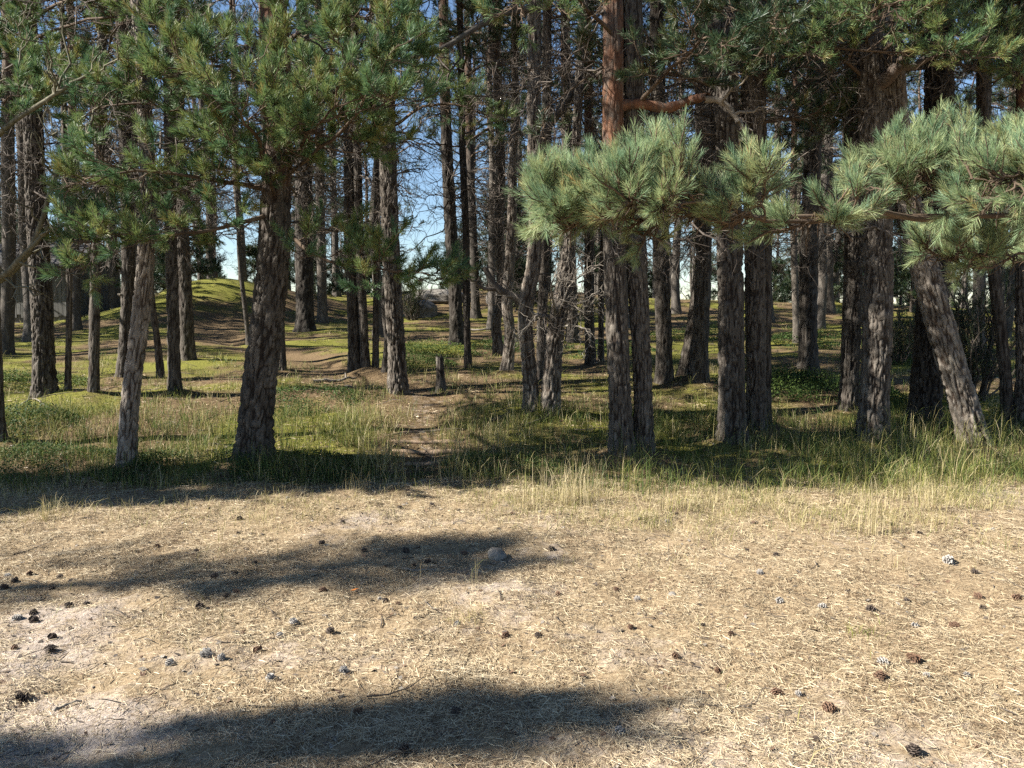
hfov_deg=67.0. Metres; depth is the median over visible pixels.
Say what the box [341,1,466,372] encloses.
pine tree
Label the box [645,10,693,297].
distant pine
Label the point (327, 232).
distant pine
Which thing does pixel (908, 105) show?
distant pine
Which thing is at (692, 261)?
distant pine
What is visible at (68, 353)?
pine tree
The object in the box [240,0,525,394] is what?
pine tree
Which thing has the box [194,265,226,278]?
young pine
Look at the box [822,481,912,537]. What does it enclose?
grass tuft
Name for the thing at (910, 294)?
young pine
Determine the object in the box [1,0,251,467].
pine tree
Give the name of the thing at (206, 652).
pine cone
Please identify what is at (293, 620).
pine cone
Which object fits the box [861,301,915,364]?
juniper bush
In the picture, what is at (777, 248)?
distant pine
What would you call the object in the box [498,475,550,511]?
grass tuft
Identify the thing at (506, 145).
distant pine
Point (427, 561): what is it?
pine cone
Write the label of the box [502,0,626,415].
pine tree
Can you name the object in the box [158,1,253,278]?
distant pine
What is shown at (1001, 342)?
pine tree
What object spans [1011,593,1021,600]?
pine cone
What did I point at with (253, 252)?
young pine
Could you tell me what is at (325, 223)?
distant pine
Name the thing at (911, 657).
pine cone
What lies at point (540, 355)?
pine tree
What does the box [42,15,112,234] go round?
distant pine
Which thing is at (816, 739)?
pine cone
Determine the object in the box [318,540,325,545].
pine cone
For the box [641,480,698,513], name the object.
grass tuft
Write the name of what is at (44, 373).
pine tree
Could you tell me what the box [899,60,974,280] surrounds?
distant pine
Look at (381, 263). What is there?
young pine
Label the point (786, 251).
distant pine
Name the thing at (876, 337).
pine tree
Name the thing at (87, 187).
distant pine
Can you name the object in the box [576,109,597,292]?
distant pine
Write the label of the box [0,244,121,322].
shed
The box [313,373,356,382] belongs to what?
stick
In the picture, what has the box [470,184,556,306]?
young pine
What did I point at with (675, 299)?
distant pine
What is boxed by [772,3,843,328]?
distant pine
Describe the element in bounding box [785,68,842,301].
distant pine
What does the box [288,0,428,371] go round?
pine tree
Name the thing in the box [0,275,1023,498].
grass
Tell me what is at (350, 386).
stick
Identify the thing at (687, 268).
distant pine
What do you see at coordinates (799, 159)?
distant pine
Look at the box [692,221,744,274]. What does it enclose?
distant pine
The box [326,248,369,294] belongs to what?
young pine
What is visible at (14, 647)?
pine cone
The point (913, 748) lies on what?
pine cone
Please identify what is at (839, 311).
young pine
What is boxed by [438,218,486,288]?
young pine
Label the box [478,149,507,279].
distant pine
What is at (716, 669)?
pine cone
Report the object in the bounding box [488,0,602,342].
pine tree
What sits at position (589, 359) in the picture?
pine tree
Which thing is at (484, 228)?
distant pine
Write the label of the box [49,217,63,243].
young pine
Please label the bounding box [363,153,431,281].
distant pine
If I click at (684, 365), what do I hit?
pine tree
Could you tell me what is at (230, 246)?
sky
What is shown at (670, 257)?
distant pine
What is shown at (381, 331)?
distant pine
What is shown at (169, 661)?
pine cone
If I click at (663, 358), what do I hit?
pine tree
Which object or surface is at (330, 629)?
pine cone
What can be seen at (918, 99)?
distant pine
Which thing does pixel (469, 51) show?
pine tree
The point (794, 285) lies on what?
pine tree
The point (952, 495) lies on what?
dry grass
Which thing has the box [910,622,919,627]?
pine cone
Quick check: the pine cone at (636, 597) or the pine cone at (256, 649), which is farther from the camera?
the pine cone at (636, 597)
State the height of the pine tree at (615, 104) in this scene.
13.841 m
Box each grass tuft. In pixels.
[4,494,86,523]
[342,464,387,492]
[441,601,487,629]
[462,557,484,582]
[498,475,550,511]
[522,449,615,511]
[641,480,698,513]
[821,613,889,641]
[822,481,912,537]
[888,465,951,515]
[891,398,907,420]
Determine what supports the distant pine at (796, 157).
on the ground at (218, 308)
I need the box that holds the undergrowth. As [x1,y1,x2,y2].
[0,325,911,485]
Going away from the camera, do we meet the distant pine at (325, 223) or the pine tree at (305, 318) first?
the pine tree at (305, 318)
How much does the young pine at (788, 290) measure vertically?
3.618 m
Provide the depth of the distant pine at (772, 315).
26.92 m
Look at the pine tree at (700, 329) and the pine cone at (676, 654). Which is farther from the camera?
the pine tree at (700, 329)
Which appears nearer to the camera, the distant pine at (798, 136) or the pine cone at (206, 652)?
the pine cone at (206, 652)
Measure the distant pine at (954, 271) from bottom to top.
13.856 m
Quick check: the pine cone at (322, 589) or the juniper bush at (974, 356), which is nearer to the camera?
the pine cone at (322, 589)
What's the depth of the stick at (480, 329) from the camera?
23.17 m
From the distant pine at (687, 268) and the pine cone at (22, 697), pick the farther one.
the distant pine at (687, 268)
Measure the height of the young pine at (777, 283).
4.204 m
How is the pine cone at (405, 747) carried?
on the ground at (218, 308)
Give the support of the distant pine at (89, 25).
on the ground at (218, 308)
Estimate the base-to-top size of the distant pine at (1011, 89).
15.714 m
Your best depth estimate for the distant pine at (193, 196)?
43.97 m
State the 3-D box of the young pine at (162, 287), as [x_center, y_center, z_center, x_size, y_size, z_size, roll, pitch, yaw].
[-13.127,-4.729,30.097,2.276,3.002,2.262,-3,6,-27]
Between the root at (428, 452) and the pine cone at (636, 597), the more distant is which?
the root at (428, 452)
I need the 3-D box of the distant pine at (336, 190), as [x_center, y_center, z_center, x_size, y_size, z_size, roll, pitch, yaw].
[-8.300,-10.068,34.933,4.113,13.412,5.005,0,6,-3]
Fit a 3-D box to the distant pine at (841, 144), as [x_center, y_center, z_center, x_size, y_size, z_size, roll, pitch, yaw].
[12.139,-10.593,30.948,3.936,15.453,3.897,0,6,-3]
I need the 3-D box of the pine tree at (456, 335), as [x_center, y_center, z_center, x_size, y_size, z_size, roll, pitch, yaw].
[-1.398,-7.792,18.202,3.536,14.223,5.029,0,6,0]
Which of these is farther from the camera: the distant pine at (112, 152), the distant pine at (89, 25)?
the distant pine at (112, 152)
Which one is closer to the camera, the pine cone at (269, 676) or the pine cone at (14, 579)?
the pine cone at (269, 676)
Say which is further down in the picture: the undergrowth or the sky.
the undergrowth
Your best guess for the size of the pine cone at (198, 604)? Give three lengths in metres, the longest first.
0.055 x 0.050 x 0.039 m
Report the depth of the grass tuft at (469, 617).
3.88 m
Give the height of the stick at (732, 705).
0.045 m
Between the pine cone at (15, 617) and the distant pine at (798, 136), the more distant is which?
the distant pine at (798, 136)
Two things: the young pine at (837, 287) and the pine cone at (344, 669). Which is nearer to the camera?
the pine cone at (344, 669)
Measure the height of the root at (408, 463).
0.092 m
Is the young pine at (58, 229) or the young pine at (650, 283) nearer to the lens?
the young pine at (58, 229)
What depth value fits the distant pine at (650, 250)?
61.62 m
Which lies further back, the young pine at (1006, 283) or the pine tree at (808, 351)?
the young pine at (1006, 283)
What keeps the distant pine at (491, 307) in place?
on the ground at (218, 308)
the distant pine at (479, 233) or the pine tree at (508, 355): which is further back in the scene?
the distant pine at (479, 233)
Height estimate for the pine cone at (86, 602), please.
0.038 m
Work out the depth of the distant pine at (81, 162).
44.06 m
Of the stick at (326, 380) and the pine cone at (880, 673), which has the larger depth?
the stick at (326, 380)
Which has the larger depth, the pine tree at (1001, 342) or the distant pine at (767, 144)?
the distant pine at (767, 144)
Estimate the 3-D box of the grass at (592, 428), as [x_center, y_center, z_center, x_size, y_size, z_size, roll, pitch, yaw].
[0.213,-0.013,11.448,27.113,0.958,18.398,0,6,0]
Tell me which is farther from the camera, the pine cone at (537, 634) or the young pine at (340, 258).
the young pine at (340, 258)
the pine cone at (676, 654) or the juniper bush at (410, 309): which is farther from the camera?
the juniper bush at (410, 309)
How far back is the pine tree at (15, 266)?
6.48 m
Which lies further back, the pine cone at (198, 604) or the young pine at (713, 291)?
the young pine at (713, 291)
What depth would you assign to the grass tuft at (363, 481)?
6.56 m
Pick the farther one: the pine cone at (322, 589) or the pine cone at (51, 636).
the pine cone at (322, 589)
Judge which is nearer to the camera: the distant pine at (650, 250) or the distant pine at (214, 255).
the distant pine at (214, 255)
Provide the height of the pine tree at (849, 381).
15.674 m
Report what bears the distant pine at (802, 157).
on the ground at (218, 308)
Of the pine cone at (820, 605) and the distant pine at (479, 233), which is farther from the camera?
the distant pine at (479, 233)
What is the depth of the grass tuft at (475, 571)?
4.39 m
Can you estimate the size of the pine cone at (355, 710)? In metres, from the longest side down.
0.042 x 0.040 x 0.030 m
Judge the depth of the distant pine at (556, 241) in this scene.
46.05 m
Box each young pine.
[0,209,18,243]
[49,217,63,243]
[114,174,227,287]
[154,228,202,291]
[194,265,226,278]
[233,243,257,281]
[288,209,345,299]
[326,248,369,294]
[363,213,405,289]
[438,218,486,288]
[438,242,482,288]
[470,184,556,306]
[504,226,527,262]
[552,145,648,312]
[647,263,652,297]
[685,262,717,299]
[772,257,789,302]
[772,267,791,302]
[780,253,836,302]
[797,186,843,295]
[833,230,843,272]
[833,236,843,299]
[835,227,905,315]
[892,204,908,304]
[893,220,968,311]
[894,275,910,304]
[955,275,972,308]
[956,227,1010,308]
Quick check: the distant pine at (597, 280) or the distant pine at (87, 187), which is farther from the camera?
the distant pine at (597, 280)
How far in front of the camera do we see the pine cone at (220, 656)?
3.41 m
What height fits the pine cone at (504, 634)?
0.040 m
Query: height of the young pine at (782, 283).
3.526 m
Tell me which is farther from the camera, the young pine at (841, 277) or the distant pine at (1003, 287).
the young pine at (841, 277)
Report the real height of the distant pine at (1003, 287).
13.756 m
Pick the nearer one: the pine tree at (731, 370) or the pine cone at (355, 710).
the pine cone at (355, 710)
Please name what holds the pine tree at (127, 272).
on the ground at (218, 308)
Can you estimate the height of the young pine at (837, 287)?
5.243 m
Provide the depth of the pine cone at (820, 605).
4.00 m
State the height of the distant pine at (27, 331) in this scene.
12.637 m
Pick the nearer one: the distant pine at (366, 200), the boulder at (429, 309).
the boulder at (429, 309)
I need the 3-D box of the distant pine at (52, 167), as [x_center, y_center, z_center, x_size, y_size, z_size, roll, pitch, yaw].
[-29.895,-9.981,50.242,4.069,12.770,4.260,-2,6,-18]
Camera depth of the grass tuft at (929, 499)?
5.87 m
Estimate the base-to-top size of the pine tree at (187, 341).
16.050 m
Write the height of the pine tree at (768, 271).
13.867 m
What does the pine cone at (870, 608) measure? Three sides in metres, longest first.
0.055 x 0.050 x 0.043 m
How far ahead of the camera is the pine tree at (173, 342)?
10.49 m
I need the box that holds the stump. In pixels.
[435,354,446,392]
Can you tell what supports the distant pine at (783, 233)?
on the ground at (218, 308)
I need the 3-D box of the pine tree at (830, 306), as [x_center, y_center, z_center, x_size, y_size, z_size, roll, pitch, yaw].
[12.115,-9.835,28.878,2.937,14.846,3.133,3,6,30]
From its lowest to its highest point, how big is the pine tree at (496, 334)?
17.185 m
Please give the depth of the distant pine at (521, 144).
33.16 m
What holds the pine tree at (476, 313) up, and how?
on the ground at (218, 308)
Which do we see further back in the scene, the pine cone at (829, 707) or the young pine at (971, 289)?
the young pine at (971, 289)
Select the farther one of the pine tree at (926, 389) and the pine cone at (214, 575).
the pine tree at (926, 389)
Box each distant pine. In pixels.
[0,3,91,341]
[42,6,154,309]
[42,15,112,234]
[44,3,202,223]
[44,131,60,236]
[52,94,105,245]
[80,53,139,274]
[84,74,120,281]
[154,0,242,279]
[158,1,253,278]
[158,63,228,278]
[184,2,255,277]
[188,0,261,280]
[213,28,326,244]
[220,0,294,214]
[245,100,341,288]
[252,0,440,337]
[291,157,341,293]
[291,167,342,282]
[292,36,369,278]
[292,162,339,291]
[311,35,366,296]
[328,209,343,272]
[337,96,397,292]
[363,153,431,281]
[416,7,525,288]
[425,1,527,330]
[454,40,517,261]
[477,174,488,284]
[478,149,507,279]
[482,17,561,284]
[517,1,601,253]
[517,106,583,290]
[551,121,584,285]
[552,0,675,237]
[573,4,679,327]
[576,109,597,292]
[578,132,599,293]
[643,0,713,313]
[644,0,841,252]
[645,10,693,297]
[646,68,694,294]
[646,237,652,268]
[666,69,694,278]
[679,220,716,297]
[681,225,716,294]
[681,227,712,296]
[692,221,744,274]
[695,70,790,251]
[740,16,839,322]
[742,43,841,206]
[768,12,843,289]
[770,79,802,281]
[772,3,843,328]
[773,185,790,302]
[774,81,839,267]
[774,199,801,260]
[781,4,975,253]
[782,62,843,249]
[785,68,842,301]
[833,77,922,257]
[896,16,957,304]
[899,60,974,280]
[949,85,996,307]
[955,5,1014,312]
[955,30,1015,339]
[955,76,1005,308]
[962,78,1011,231]
[970,5,1015,301]
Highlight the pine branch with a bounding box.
[500,92,1023,293]
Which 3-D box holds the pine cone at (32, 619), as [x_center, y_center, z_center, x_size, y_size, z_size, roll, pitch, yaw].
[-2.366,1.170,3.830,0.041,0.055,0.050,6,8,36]
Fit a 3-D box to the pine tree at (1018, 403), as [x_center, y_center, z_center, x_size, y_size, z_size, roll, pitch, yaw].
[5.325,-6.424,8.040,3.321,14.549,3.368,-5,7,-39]
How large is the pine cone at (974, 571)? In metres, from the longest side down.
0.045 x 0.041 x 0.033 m
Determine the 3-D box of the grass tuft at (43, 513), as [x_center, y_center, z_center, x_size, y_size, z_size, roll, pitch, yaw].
[-3.485,0.901,5.642,0.697,0.232,0.595,0,6,0]
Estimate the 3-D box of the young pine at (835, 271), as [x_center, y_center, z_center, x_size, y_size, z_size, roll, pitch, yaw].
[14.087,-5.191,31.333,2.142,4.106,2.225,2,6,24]
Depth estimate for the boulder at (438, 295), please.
30.69 m
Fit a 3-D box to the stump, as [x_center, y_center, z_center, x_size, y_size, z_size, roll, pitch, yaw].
[-0.993,-0.036,10.917,0.200,0.812,0.212,0,6,0]
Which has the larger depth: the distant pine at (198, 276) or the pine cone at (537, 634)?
the distant pine at (198, 276)
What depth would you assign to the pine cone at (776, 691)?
3.14 m
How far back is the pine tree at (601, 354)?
14.21 m
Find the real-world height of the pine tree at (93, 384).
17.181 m
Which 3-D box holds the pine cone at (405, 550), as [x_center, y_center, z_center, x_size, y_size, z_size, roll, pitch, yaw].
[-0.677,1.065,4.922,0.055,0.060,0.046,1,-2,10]
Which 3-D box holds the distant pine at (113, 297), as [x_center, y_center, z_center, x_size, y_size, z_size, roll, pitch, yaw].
[-14.274,-9.732,27.185,4.123,14.789,3.507,5,7,41]
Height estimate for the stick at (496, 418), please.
0.115 m
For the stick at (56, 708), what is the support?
on the ground at (218, 308)
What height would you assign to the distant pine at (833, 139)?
12.984 m
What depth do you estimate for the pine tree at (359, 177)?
12.85 m
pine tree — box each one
[0,0,96,353]
[0,0,131,440]
[0,0,159,389]
[0,0,217,392]
[0,0,233,398]
[1,0,116,330]
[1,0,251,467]
[1,11,208,377]
[36,0,475,461]
[42,0,211,276]
[52,6,191,377]
[57,0,297,390]
[108,0,261,360]
[183,0,261,345]
[204,0,368,332]
[212,1,374,370]
[236,1,368,322]
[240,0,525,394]
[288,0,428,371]
[291,0,434,366]
[338,1,460,366]
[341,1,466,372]
[355,0,553,368]
[356,0,602,411]
[396,0,518,344]
[409,0,569,356]
[416,0,541,318]
[456,0,567,370]
[470,0,778,456]
[473,0,670,379]
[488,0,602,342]
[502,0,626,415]
[509,0,786,452]
[520,0,688,365]
[520,0,980,445]
[541,0,675,360]
[549,0,780,383]
[584,0,868,423]
[590,3,774,375]
[645,0,859,429]
[647,0,841,382]
[683,0,843,371]
[735,0,1023,443]
[739,8,843,343]
[764,0,993,445]
[781,6,1015,411]
[797,0,843,313]
[818,0,1023,429]
[847,0,1023,421]
[903,0,1023,424]
[953,5,1015,352]
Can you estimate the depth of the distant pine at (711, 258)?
68.00 m
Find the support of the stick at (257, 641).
on the ground at (218, 308)
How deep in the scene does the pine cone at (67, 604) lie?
4.02 m
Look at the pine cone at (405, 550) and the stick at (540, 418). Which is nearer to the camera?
the pine cone at (405, 550)
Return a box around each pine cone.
[0,583,8,589]
[11,576,18,582]
[11,614,22,620]
[11,644,18,649]
[14,690,28,702]
[28,608,37,615]
[28,615,38,622]
[43,644,57,652]
[47,633,56,639]
[64,601,73,607]
[81,601,91,606]
[165,658,174,665]
[195,602,204,608]
[200,647,212,657]
[209,572,218,579]
[217,652,224,660]
[253,645,261,652]
[265,673,275,681]
[288,618,298,625]
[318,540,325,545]
[319,587,326,591]
[326,627,334,633]
[338,666,348,674]
[353,707,362,714]
[398,742,409,753]
[401,547,409,552]
[424,558,430,563]
[450,705,460,715]
[502,631,509,638]
[534,632,541,638]
[615,725,624,734]
[634,595,640,601]
[672,652,679,658]
[714,667,720,673]
[756,568,763,574]
[770,687,783,696]
[776,597,783,603]
[795,690,801,696]
[811,735,819,742]
[818,603,826,607]
[821,701,836,713]
[866,604,875,611]
[873,670,886,681]
[877,656,888,664]
[905,742,921,757]
[906,652,921,663]
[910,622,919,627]
[942,554,954,564]
[948,621,960,628]
[971,568,977,573]
[973,591,982,599]
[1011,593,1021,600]
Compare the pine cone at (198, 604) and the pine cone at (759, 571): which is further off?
the pine cone at (759, 571)
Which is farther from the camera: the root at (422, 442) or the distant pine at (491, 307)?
the distant pine at (491, 307)
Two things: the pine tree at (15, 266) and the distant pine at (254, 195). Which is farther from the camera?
the distant pine at (254, 195)
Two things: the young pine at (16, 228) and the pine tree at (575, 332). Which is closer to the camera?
the pine tree at (575, 332)
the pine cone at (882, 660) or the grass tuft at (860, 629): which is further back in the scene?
the grass tuft at (860, 629)
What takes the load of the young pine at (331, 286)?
on the ground at (218, 308)
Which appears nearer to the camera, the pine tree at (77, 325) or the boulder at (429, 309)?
the pine tree at (77, 325)
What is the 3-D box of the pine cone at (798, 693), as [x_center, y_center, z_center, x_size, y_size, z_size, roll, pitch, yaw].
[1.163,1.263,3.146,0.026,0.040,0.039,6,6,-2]
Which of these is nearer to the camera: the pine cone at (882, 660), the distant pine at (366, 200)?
the pine cone at (882, 660)
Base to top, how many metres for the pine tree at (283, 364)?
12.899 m
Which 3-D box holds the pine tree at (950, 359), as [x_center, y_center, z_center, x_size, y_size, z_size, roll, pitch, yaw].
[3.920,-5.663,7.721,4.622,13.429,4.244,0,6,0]
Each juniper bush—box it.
[402,270,433,319]
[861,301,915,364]
[950,247,1015,400]
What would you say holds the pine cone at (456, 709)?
on the ground at (218, 308)
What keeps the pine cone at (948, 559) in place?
on the ground at (218, 308)
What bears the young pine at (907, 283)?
on the ground at (218, 308)
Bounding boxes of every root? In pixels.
[390,428,460,434]
[391,439,464,443]
[392,449,462,455]
[401,459,444,465]
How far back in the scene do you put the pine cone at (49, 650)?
3.50 m
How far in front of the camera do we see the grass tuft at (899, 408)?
9.33 m
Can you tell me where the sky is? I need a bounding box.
[0,0,1010,307]
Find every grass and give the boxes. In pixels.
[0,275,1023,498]
[0,336,1023,767]
[0,461,1023,767]
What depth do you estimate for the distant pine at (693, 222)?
42.77 m
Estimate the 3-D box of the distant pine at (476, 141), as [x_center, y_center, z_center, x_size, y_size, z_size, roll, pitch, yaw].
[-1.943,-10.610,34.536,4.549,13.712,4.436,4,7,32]
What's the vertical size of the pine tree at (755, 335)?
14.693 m
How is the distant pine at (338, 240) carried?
on the ground at (218, 308)
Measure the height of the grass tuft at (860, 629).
0.116 m
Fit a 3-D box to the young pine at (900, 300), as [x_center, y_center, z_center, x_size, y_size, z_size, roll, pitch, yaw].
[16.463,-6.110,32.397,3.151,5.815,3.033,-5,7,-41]
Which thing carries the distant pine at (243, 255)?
on the ground at (218, 308)
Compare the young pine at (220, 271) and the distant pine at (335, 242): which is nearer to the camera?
the distant pine at (335, 242)
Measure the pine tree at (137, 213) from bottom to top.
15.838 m
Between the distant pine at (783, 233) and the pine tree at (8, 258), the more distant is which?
the distant pine at (783, 233)
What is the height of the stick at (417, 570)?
0.019 m
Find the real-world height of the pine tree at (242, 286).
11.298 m
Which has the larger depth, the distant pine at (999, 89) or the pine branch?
the distant pine at (999, 89)
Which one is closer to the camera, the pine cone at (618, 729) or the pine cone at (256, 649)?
the pine cone at (618, 729)
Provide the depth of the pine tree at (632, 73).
7.35 m
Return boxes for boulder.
[403,300,437,317]
[405,289,462,303]
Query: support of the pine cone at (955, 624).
on the ground at (218, 308)
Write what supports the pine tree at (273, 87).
on the ground at (218, 308)
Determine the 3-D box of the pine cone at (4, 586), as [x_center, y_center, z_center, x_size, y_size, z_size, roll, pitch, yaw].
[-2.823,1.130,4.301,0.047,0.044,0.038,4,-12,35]
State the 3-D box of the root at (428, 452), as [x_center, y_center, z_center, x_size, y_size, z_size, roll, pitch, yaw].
[-0.884,0.725,8.079,0.833,0.094,0.109,0,6,0]
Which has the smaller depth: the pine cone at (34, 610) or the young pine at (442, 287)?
the pine cone at (34, 610)
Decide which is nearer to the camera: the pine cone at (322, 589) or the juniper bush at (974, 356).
the pine cone at (322, 589)
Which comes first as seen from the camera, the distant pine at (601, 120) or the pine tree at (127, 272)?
the pine tree at (127, 272)
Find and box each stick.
[53,699,81,711]
[216,632,303,642]
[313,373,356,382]
[343,383,386,389]
[401,568,435,570]
[471,328,490,330]
[488,411,509,421]
[520,414,551,425]
[694,691,763,707]
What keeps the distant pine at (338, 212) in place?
on the ground at (218, 308)
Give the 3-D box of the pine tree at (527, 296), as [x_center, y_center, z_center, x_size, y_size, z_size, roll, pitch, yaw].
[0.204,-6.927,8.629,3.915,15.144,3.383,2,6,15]
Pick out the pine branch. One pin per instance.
(657, 181)
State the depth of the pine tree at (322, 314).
25.35 m
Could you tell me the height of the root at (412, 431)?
0.091 m
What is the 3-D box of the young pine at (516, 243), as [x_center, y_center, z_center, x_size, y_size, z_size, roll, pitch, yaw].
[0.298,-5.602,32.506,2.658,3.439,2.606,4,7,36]
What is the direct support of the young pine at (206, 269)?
on the ground at (218, 308)
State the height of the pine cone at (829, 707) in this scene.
0.054 m
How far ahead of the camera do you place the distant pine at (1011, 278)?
20.92 m
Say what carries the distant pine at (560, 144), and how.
on the ground at (218, 308)
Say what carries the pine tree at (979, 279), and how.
on the ground at (218, 308)
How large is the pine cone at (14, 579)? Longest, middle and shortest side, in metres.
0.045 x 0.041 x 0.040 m
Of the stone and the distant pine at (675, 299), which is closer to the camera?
the stone
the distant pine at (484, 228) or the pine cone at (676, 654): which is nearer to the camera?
the pine cone at (676, 654)
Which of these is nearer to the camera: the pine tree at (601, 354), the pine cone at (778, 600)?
the pine cone at (778, 600)
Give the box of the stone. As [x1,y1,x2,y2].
[488,547,506,560]
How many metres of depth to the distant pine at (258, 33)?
27.22 m
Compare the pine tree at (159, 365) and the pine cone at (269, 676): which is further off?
the pine tree at (159, 365)
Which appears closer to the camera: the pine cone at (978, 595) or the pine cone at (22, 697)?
the pine cone at (22, 697)
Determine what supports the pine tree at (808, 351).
on the ground at (218, 308)
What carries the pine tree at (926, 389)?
on the ground at (218, 308)
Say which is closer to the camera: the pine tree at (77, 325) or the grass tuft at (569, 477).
the grass tuft at (569, 477)
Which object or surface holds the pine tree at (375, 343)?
on the ground at (218, 308)
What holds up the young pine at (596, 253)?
on the ground at (218, 308)
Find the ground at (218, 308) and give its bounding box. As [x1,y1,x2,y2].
[0,278,1023,767]
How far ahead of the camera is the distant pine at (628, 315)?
25.08 m
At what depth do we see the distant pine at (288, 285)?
40.17 m
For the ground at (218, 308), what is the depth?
4.32 m
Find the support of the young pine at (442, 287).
on the ground at (218, 308)

